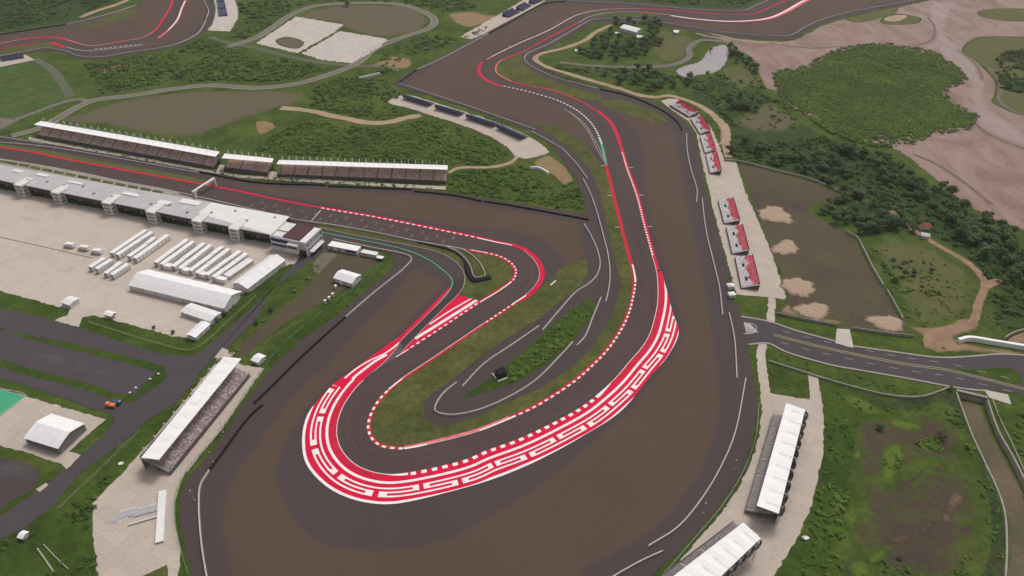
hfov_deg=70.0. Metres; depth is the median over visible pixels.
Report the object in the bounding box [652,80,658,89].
tree
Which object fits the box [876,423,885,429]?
tree
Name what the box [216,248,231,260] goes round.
trailer
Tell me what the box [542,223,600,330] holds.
barrier
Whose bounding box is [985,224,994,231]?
tree
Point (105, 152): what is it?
walkway
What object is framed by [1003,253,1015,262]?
tree
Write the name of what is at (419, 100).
bleacher
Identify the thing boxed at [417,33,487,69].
barrier
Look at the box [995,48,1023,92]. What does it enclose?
scrub
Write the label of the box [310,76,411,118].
scrub
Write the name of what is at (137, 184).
pit wall walkway
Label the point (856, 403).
scrub
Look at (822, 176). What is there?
tree
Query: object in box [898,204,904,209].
tree
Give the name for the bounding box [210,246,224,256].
trailer
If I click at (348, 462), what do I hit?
kerb
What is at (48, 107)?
access road
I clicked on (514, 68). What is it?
infield grass
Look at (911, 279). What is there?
scrub
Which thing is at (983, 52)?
grass field
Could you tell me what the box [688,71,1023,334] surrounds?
dark grass
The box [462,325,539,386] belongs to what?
barrier
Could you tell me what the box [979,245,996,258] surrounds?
tree
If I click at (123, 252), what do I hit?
trailer
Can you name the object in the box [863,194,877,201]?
tree
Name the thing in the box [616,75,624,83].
tree
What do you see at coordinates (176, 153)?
grandstand
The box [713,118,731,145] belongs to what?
dirt path
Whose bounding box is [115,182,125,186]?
grass square
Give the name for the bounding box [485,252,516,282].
kerb
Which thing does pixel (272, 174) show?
walkway
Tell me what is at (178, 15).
kerb
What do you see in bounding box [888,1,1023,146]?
river channel
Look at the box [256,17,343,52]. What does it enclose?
concrete pad
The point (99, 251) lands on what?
van
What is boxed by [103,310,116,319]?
marquee
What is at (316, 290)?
dirt patch
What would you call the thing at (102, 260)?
trailer
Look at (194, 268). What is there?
trailer
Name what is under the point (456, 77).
runoff dust
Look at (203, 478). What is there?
barrier
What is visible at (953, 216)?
tree
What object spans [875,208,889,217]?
tree
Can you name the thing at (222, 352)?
concrete pad
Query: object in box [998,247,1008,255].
tree
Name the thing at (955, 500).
tan mud
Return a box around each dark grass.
[0,0,122,32]
[618,0,760,7]
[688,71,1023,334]
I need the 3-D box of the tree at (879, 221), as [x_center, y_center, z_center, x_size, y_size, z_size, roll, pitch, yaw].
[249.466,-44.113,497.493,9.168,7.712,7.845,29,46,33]
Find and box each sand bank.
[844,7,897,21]
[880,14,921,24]
[883,15,907,21]
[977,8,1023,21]
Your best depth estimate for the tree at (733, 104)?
655.18 m
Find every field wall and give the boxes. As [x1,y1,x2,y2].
[36,548,53,571]
[43,544,68,569]
[724,159,826,185]
[768,360,948,397]
[776,312,837,326]
[829,187,843,192]
[846,231,883,285]
[851,327,914,337]
[886,289,903,319]
[955,392,1007,575]
[986,400,1023,480]
[992,399,1023,471]
[1003,328,1023,338]
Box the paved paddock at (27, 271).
[0,189,299,337]
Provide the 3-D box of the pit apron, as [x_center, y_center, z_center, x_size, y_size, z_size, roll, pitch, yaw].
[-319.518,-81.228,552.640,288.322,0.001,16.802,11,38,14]
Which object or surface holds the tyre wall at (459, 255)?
on the infield grass at (498, 270)
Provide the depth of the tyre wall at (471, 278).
451.26 m
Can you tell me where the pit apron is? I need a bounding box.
[0,162,229,205]
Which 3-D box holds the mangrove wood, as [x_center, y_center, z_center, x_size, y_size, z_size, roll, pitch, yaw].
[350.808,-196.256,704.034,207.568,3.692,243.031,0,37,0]
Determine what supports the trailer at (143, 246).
on the paved paddock at (27, 271)
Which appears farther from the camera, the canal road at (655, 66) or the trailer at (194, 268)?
the canal road at (655, 66)
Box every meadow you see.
[651,29,694,61]
[721,65,760,89]
[734,102,799,132]
[867,237,980,325]
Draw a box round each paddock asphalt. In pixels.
[0,239,330,539]
[0,457,40,508]
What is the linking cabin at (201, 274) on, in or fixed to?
on the paved paddock at (27, 271)
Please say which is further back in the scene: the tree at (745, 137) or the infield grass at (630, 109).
the infield grass at (630, 109)
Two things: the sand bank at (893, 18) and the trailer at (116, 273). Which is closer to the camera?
the trailer at (116, 273)
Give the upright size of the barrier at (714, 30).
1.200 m
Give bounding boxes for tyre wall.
[0,24,65,34]
[199,171,325,185]
[209,404,262,470]
[253,316,345,403]
[328,185,411,189]
[397,69,416,83]
[414,190,481,201]
[417,242,465,263]
[464,263,490,282]
[484,200,588,219]
[489,1,565,32]
[600,89,681,130]
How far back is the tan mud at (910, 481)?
329.86 m
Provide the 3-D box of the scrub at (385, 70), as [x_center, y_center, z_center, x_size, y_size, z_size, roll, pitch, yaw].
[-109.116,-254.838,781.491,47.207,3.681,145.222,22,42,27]
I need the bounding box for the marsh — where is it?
[839,393,1004,575]
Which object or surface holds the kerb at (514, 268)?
on the race track at (358, 446)
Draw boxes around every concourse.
[92,363,263,575]
[661,99,785,322]
[680,344,824,575]
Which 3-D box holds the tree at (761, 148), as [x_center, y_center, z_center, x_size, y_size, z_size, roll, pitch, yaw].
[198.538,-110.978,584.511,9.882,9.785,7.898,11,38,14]
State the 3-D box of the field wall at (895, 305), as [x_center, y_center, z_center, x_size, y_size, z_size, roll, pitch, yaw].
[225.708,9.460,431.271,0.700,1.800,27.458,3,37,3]
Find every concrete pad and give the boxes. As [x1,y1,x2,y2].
[0,55,33,66]
[0,118,18,128]
[0,389,105,468]
[36,483,48,491]
[208,0,238,30]
[215,348,234,357]
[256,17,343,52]
[302,31,386,62]
[388,95,548,158]
[460,0,544,38]
[835,329,853,347]
[983,389,1010,403]
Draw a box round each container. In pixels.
[223,258,253,279]
[360,249,378,258]
[376,255,383,260]
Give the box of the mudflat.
[696,0,1023,229]
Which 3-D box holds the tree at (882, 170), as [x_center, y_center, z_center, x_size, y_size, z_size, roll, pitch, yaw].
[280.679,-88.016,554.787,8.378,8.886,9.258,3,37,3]
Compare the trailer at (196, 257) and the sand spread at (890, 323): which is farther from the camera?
the trailer at (196, 257)
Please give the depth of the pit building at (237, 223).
509.19 m
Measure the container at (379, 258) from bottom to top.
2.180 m
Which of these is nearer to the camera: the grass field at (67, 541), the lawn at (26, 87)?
the grass field at (67, 541)
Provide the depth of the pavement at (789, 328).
414.32 m
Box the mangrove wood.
[771,42,980,139]
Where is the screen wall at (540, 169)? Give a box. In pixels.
[530,166,549,174]
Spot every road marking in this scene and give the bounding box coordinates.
[744,322,757,332]
[774,334,1023,389]
[781,331,1011,391]
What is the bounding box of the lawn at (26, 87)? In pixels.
[0,61,66,118]
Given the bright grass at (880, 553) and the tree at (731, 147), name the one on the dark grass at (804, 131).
the tree at (731, 147)
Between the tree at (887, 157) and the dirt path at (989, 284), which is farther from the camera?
the tree at (887, 157)
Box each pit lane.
[367,343,402,376]
[374,276,463,371]
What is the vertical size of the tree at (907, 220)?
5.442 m
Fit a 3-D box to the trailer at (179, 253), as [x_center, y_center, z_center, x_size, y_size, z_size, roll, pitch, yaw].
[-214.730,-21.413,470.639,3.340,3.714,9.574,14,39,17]
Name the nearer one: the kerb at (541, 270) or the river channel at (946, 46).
the kerb at (541, 270)
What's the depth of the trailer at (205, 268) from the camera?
455.07 m
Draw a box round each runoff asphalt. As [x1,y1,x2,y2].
[0,0,214,59]
[0,0,918,575]
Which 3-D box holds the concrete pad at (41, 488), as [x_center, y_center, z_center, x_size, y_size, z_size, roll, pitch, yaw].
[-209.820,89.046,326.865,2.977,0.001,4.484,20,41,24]
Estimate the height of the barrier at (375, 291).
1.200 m
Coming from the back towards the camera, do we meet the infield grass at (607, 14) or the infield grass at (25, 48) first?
the infield grass at (607, 14)
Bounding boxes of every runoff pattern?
[302,249,678,503]
[344,298,476,378]
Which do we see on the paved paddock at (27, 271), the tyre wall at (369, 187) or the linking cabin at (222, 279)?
the linking cabin at (222, 279)
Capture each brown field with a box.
[56,89,308,138]
[298,4,427,36]
[736,163,911,333]
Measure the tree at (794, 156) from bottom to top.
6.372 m
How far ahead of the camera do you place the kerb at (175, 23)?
855.23 m
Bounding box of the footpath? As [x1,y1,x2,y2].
[448,156,518,172]
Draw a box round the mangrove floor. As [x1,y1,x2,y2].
[773,50,958,133]
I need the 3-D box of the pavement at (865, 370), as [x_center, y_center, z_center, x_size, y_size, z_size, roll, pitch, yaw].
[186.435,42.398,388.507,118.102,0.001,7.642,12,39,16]
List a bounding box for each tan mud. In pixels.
[890,533,913,543]
[900,469,922,486]
[918,521,934,533]
[935,467,945,471]
[940,491,965,522]
[960,526,971,534]
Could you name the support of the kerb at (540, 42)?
on the race track at (358, 446)
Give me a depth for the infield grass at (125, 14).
870.84 m
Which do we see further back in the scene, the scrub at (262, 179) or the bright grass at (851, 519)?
the scrub at (262, 179)
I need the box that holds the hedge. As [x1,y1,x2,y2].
[197,264,319,353]
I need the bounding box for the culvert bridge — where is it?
[957,389,987,398]
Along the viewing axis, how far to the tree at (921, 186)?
531.24 m
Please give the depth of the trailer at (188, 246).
476.82 m
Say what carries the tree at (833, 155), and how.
on the dark grass at (804, 131)
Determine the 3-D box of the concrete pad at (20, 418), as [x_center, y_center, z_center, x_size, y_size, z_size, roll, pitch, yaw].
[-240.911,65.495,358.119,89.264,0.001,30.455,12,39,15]
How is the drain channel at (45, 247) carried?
on the paved paddock at (27, 271)
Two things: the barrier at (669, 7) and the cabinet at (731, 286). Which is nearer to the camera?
the cabinet at (731, 286)
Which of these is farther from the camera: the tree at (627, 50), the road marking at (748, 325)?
the tree at (627, 50)
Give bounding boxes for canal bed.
[960,398,1023,575]
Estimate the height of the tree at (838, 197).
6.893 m
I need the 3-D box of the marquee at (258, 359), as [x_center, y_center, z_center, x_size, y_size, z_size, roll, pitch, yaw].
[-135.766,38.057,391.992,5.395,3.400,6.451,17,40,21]
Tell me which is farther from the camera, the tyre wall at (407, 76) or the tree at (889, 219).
the tyre wall at (407, 76)
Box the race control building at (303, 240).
[270,221,324,257]
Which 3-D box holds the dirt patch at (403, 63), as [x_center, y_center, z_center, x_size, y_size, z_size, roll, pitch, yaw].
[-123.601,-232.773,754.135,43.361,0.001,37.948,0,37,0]
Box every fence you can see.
[58,430,139,508]
[89,294,255,350]
[174,367,263,575]
[667,404,758,569]
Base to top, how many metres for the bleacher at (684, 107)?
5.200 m
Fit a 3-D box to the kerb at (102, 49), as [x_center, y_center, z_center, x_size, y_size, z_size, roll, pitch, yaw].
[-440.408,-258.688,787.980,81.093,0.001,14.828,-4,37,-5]
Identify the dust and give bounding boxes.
[0,0,205,53]
[0,459,33,480]
[25,348,119,377]
[210,177,586,266]
[217,113,722,575]
[404,3,652,151]
[669,0,892,34]
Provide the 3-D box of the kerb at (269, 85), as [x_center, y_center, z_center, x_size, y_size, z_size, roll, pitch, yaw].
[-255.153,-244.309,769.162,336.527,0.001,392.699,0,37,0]
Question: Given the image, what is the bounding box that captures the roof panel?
[155,490,166,543]
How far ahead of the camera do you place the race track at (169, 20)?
804.98 m
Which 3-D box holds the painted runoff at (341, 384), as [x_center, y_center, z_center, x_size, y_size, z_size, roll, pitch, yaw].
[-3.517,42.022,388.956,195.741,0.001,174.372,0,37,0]
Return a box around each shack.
[917,223,931,229]
[921,232,929,238]
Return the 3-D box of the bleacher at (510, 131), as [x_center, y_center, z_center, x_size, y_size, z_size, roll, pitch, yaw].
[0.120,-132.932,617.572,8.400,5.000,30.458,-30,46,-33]
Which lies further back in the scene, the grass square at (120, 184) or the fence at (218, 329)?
the grass square at (120, 184)
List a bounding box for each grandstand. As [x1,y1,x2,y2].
[34,118,220,168]
[139,357,249,474]
[222,150,273,174]
[277,156,447,183]
[661,521,762,575]
[744,403,809,523]
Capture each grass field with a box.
[0,292,69,320]
[0,358,216,575]
[79,264,292,355]
[175,474,191,575]
[261,256,393,369]
[654,400,761,575]
[777,384,887,575]
[962,36,1023,114]
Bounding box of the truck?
[105,399,121,407]
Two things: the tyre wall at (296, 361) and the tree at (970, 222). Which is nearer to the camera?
the tyre wall at (296, 361)
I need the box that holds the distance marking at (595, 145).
[525,51,651,226]
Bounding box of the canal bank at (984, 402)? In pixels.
[958,394,1023,489]
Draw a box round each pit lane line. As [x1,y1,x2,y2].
[322,232,452,305]
[324,228,464,351]
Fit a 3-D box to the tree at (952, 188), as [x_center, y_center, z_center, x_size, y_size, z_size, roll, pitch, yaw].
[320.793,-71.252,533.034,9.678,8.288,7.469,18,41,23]
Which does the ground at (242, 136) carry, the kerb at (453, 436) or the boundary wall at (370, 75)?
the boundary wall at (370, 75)
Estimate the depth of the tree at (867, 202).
516.06 m
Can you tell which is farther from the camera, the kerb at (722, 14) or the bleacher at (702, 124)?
the kerb at (722, 14)
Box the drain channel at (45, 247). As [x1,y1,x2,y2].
[0,237,90,257]
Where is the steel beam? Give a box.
[128,515,156,525]
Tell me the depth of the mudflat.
692.06 m
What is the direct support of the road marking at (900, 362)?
on the road at (767, 331)
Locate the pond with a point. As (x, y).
(714, 59)
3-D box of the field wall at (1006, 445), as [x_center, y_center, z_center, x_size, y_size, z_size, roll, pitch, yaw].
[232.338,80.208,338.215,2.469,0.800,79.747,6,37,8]
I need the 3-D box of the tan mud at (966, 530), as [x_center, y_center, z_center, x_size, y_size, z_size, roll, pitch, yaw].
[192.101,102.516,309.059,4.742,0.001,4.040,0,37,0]
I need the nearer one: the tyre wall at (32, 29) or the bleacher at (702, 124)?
the bleacher at (702, 124)
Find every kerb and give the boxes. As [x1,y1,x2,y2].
[0,147,319,207]
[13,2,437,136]
[20,37,65,39]
[50,42,65,47]
[66,32,152,45]
[67,44,143,50]
[152,0,173,31]
[157,0,186,37]
[168,1,184,29]
[320,206,498,241]
[322,208,479,238]
[331,274,662,478]
[367,302,517,448]
[367,390,402,448]
[404,322,484,376]
[404,416,509,448]
[404,443,426,448]
[411,303,476,347]
[427,431,477,444]
[467,249,516,302]
[477,62,501,85]
[479,417,511,430]
[480,283,509,301]
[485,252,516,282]
[487,28,552,59]
[499,241,544,301]
[502,23,577,59]
[504,86,601,143]
[509,270,635,417]
[512,81,596,110]
[512,281,635,417]
[554,8,639,27]
[597,111,620,141]
[598,137,606,163]
[605,164,632,269]
[618,142,658,269]
[622,152,653,254]
[640,0,785,14]
[643,0,808,21]
[671,0,804,21]
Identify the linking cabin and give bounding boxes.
[162,263,172,270]
[181,267,189,274]
[199,271,205,278]
[216,276,228,283]
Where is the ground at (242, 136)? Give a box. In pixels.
[0,0,1023,575]
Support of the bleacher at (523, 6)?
on the ground at (242, 136)
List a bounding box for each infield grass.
[0,42,61,54]
[0,143,206,182]
[79,7,137,25]
[318,224,513,299]
[371,121,632,445]
[462,298,595,398]
[494,54,601,99]
[593,12,653,16]
[598,99,666,121]
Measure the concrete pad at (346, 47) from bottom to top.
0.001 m
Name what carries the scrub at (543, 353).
on the ground at (242, 136)
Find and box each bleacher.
[0,53,23,61]
[217,1,225,8]
[218,8,227,15]
[402,94,434,104]
[434,104,464,114]
[466,114,499,125]
[496,124,527,138]
[502,8,519,17]
[516,2,530,10]
[529,0,542,3]
[669,99,698,116]
[690,115,710,133]
[700,133,715,153]
[705,151,721,173]
[718,197,739,224]
[726,223,748,254]
[735,255,759,289]
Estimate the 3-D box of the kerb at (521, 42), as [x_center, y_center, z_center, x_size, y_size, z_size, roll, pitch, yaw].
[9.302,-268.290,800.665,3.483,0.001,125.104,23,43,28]
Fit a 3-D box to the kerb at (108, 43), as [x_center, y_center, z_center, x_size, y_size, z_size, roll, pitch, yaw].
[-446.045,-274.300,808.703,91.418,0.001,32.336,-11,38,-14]
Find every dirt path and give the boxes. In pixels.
[79,0,129,17]
[278,106,422,124]
[532,24,732,157]
[704,32,783,44]
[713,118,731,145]
[888,208,987,349]
[981,279,1011,289]
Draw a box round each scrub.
[0,0,110,29]
[0,474,111,575]
[44,138,439,190]
[83,38,328,92]
[189,291,357,396]
[231,0,475,37]
[257,118,507,165]
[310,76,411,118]
[377,34,465,72]
[449,165,584,208]
[495,309,589,380]
[543,68,624,92]
[555,65,735,125]
[655,0,749,4]
[702,71,796,128]
[726,134,1023,317]
[770,354,931,414]
[801,415,854,575]
[810,116,932,147]
[862,477,1004,575]
[872,241,974,350]
[881,257,1022,329]
[882,401,1023,469]
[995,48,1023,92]
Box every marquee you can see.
[24,413,86,453]
[61,296,79,307]
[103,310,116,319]
[128,269,242,311]
[180,303,221,323]
[186,321,210,340]
[233,254,285,292]
[251,353,265,365]
[333,269,360,286]
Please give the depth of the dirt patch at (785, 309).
424.69 m
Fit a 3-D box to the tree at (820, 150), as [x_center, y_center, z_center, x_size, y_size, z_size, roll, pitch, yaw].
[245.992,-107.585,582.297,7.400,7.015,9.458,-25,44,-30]
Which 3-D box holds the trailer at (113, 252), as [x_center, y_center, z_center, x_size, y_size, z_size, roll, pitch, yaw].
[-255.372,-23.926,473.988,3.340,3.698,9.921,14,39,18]
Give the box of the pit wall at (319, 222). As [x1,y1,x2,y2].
[179,192,445,246]
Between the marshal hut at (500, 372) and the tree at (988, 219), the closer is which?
the marshal hut at (500, 372)
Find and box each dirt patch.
[95,62,134,87]
[234,248,378,357]
[245,306,303,339]
[254,121,275,133]
[276,37,303,48]
[312,251,338,274]
[371,56,412,68]
[447,11,496,26]
[532,155,574,185]
[780,304,847,323]
[905,316,1023,355]
[1007,332,1023,343]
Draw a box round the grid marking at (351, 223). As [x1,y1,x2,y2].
[262,202,453,242]
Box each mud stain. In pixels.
[8,209,46,224]
[53,264,82,274]
[166,241,177,245]
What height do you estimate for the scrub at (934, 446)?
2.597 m
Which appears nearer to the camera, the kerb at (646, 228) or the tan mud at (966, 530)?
the tan mud at (966, 530)
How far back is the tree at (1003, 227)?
485.72 m
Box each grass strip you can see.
[0,360,139,401]
[13,332,166,395]
[143,565,167,575]
[951,368,1020,383]
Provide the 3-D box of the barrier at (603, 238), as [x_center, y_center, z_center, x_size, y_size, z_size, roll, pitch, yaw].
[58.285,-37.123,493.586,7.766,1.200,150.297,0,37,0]
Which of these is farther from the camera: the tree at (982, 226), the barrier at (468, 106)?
the barrier at (468, 106)
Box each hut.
[16,530,28,540]
[328,241,360,254]
[492,367,507,381]
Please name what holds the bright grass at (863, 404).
on the grass field at (836, 404)
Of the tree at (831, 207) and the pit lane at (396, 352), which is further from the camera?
the tree at (831, 207)
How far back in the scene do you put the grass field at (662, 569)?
319.09 m
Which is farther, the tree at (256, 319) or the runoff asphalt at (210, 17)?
the runoff asphalt at (210, 17)
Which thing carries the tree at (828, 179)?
on the dark grass at (804, 131)
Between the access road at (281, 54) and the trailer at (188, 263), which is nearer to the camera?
the trailer at (188, 263)
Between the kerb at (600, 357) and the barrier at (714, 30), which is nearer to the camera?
the kerb at (600, 357)
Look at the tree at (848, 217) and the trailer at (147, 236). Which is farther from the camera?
the tree at (848, 217)
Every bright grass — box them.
[208,66,248,79]
[831,487,845,515]
[844,513,857,524]
[845,395,884,414]
[849,559,871,575]
[852,449,863,458]
[868,546,892,563]
[881,444,904,482]
[888,418,923,430]
[921,438,936,452]
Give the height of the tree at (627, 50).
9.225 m
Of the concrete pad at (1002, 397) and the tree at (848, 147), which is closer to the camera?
the concrete pad at (1002, 397)
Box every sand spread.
[755,205,794,224]
[770,238,800,255]
[779,276,817,297]
[790,301,831,320]
[862,314,905,332]
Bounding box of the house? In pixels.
[620,24,642,34]
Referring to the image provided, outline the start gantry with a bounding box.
[191,177,216,198]
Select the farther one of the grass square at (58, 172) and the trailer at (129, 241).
the grass square at (58, 172)
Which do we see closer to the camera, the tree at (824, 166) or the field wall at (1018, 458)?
the field wall at (1018, 458)
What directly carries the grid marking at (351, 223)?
on the race track at (358, 446)
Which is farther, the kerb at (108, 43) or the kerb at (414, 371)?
the kerb at (108, 43)
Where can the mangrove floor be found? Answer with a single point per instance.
(875, 61)
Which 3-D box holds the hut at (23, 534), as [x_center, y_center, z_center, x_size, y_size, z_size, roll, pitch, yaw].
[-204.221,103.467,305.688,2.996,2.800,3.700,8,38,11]
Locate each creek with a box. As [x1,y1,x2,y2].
[768,17,936,48]
[912,153,993,204]
[943,92,1023,149]
[955,49,983,79]
[988,67,1023,116]
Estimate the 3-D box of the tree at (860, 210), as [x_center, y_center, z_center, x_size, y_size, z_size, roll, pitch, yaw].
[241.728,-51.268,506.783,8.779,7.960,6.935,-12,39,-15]
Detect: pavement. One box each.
[741,316,835,341]
[749,342,985,390]
[854,345,1023,357]
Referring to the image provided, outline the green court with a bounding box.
[0,389,24,414]
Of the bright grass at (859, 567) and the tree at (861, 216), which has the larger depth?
the tree at (861, 216)
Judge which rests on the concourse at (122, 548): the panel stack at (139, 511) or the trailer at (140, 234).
the panel stack at (139, 511)
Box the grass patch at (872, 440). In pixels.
[851,402,977,482]
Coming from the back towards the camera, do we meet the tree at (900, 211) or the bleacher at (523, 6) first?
the bleacher at (523, 6)
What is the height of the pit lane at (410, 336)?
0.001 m
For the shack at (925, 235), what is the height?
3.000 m
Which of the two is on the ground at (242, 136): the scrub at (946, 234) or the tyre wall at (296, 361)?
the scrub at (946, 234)
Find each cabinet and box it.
[726,283,734,289]
[727,291,735,297]
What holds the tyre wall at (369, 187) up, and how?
on the runoff asphalt at (318, 506)
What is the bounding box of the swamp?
[837,460,991,575]
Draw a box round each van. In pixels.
[63,242,75,248]
[77,244,90,250]
[90,248,102,254]
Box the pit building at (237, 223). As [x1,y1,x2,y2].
[0,165,290,241]
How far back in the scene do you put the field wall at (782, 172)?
563.24 m
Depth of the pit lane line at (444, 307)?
449.76 m
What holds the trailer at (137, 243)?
on the paved paddock at (27, 271)
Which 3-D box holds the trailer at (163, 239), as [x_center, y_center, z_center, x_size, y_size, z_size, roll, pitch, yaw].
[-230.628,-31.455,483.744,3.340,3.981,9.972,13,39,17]
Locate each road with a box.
[11,2,436,136]
[14,98,88,119]
[31,57,74,96]
[208,36,400,70]
[560,61,661,67]
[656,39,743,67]
[741,317,1023,393]
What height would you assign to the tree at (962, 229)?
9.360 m
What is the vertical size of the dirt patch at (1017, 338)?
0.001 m
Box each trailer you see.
[88,262,98,270]
[94,263,106,272]
[95,257,106,263]
[103,258,114,267]
[103,267,115,276]
[109,244,124,256]
[110,268,122,278]
[111,261,123,268]
[115,246,131,258]
[118,263,130,272]
[122,237,136,246]
[127,249,139,260]
[128,238,143,250]
[132,249,148,262]
[133,229,147,238]
[137,243,148,251]
[139,231,154,242]
[145,237,157,244]
[145,242,160,253]
[153,254,168,266]
[155,234,170,245]
[159,256,175,267]
[164,246,178,255]
[171,248,185,259]
[171,258,185,270]
[176,238,189,248]
[178,260,193,271]
[182,241,195,252]
[182,250,196,260]
[188,262,202,274]
[189,252,203,263]
[192,242,206,252]
[195,264,210,276]
[199,244,213,255]
[199,254,213,264]
[204,266,219,279]
[206,256,220,268]
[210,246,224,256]
[211,268,226,281]
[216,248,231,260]
[216,257,231,268]
[224,260,237,270]
[228,250,242,260]
[234,252,248,263]
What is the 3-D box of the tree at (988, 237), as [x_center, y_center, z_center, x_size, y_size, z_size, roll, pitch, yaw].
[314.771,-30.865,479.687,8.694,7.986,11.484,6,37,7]
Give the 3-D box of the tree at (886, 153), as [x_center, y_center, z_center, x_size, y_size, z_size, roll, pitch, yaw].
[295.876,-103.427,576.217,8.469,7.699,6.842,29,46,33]
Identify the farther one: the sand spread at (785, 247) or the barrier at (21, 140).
the barrier at (21, 140)
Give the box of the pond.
[676,45,728,76]
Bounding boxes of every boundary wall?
[359,72,379,77]
[956,335,1023,349]
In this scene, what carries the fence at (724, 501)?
on the ground at (242, 136)
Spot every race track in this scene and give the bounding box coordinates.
[0,0,183,49]
[0,0,801,473]
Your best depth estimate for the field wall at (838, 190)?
539.27 m
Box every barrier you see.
[0,20,206,57]
[0,136,42,143]
[0,142,197,172]
[66,5,135,24]
[198,469,209,575]
[332,238,411,316]
[398,83,534,129]
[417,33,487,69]
[434,341,572,415]
[446,246,485,275]
[447,246,484,277]
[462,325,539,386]
[524,18,648,88]
[531,131,561,148]
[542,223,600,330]
[562,148,587,178]
[570,0,767,11]
[576,297,600,345]
[583,179,610,301]
[613,550,662,575]
[648,378,745,546]
[663,22,765,35]
[686,133,697,202]
[702,198,722,315]
[728,312,737,378]
[768,0,912,35]
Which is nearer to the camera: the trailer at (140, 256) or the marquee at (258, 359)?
the marquee at (258, 359)
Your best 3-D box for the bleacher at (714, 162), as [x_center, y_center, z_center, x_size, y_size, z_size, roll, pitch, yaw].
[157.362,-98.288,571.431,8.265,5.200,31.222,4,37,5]
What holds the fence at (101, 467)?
on the ground at (242, 136)
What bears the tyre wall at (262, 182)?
on the runoff asphalt at (318, 506)
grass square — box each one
[30,166,40,169]
[42,168,52,171]
[53,170,64,174]
[90,177,100,181]
[102,180,113,183]
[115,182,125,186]
[127,185,137,188]
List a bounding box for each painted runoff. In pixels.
[305,271,678,503]
[344,288,479,394]
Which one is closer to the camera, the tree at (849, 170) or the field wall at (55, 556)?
the field wall at (55, 556)
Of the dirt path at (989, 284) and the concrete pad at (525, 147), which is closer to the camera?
the dirt path at (989, 284)
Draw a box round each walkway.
[0,158,465,249]
[28,137,216,173]
[216,164,224,174]
[216,170,445,189]
[267,171,276,178]
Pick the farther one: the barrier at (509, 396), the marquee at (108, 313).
the marquee at (108, 313)
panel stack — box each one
[106,517,120,523]
[115,513,127,520]
[120,505,141,518]
[131,504,149,518]
[141,503,157,515]
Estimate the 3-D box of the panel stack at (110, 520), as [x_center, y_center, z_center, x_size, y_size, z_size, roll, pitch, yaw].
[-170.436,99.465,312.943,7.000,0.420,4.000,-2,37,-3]
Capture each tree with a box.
[254,317,259,323]
[591,48,596,56]
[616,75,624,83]
[622,47,629,53]
[624,36,632,43]
[633,45,642,50]
[633,49,640,57]
[633,62,641,67]
[640,14,647,22]
[640,36,647,41]
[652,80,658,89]
[655,21,663,28]
[727,41,734,47]
[727,144,736,150]
[729,101,736,107]
[738,101,746,109]
[742,133,750,143]
[752,62,760,68]
[753,103,760,109]
[755,144,766,152]
[769,153,776,160]
[780,151,789,161]
[791,153,798,159]
[798,152,806,160]
[802,164,813,171]
[815,147,826,156]
[815,156,822,161]
[819,163,829,171]
[819,173,826,179]
[819,207,828,213]
[825,176,832,183]
[825,203,836,211]
[826,197,834,203]
[830,153,837,159]
[830,157,842,166]
[831,166,841,174]
[831,211,843,222]
[834,193,842,202]
[837,205,850,215]
[838,145,846,153]
[838,165,846,173]
[840,182,850,190]
[841,191,852,202]
[843,143,856,154]
[843,168,853,173]
[843,214,852,222]
[846,202,854,208]
[848,187,858,195]
[849,210,856,217]
[851,150,858,156]
[854,221,867,232]
[856,208,867,214]
[856,212,865,221]
[857,189,866,197]
[859,146,870,156]
[859,204,869,211]
[860,162,868,168]
[860,199,873,205]
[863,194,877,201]
[865,156,874,163]
[865,188,880,198]
[865,214,878,221]
[866,220,878,231]
[872,218,886,225]
[873,158,886,166]
[874,225,882,232]
[875,150,882,157]
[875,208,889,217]
[876,166,888,175]
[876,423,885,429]
[877,203,887,210]
[881,174,889,183]
[882,152,891,157]
[883,192,892,197]
[883,197,894,203]
[883,215,894,226]
[884,155,892,161]
[884,159,895,169]
[884,171,897,180]
[890,167,900,173]
[891,217,903,228]
[895,160,905,169]
[896,209,904,215]
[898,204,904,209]
[901,175,912,183]
[903,218,911,225]
[906,169,914,175]
[909,179,916,188]
[909,223,919,230]
[910,175,924,183]
[911,190,921,198]
[913,218,923,223]
[915,181,925,191]
[918,178,927,186]
[922,188,932,199]
[927,199,938,207]
[931,185,940,192]
[937,180,948,189]
[937,207,946,214]
[937,428,948,438]
[941,198,950,203]
[945,185,958,195]
[945,209,956,213]
[946,212,962,222]
[947,200,962,210]
[954,209,964,218]
[954,218,969,231]
[957,198,970,207]
[957,225,971,236]
[962,216,974,222]
[964,218,975,227]
[965,232,982,244]
[969,225,979,232]
[979,221,986,229]
[979,242,989,247]
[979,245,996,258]
[981,210,994,216]
[982,214,995,224]
[984,233,999,244]
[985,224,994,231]
[989,226,1001,234]
[990,243,999,249]
[996,219,1007,226]
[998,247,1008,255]
[999,225,1012,232]
[1001,228,1015,240]
[1001,256,1012,265]
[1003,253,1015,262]
[1005,224,1018,233]
[1005,238,1018,249]
[1009,267,1022,279]
[1012,262,1023,271]
[1013,254,1023,263]
[1015,248,1023,256]
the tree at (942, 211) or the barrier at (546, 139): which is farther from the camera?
the barrier at (546, 139)
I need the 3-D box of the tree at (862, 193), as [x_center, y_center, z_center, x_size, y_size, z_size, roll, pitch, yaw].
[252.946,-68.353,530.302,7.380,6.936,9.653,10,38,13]
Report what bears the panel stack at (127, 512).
on the concourse at (122, 548)
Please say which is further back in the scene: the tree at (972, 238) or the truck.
the tree at (972, 238)
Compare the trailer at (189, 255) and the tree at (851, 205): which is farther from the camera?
the tree at (851, 205)

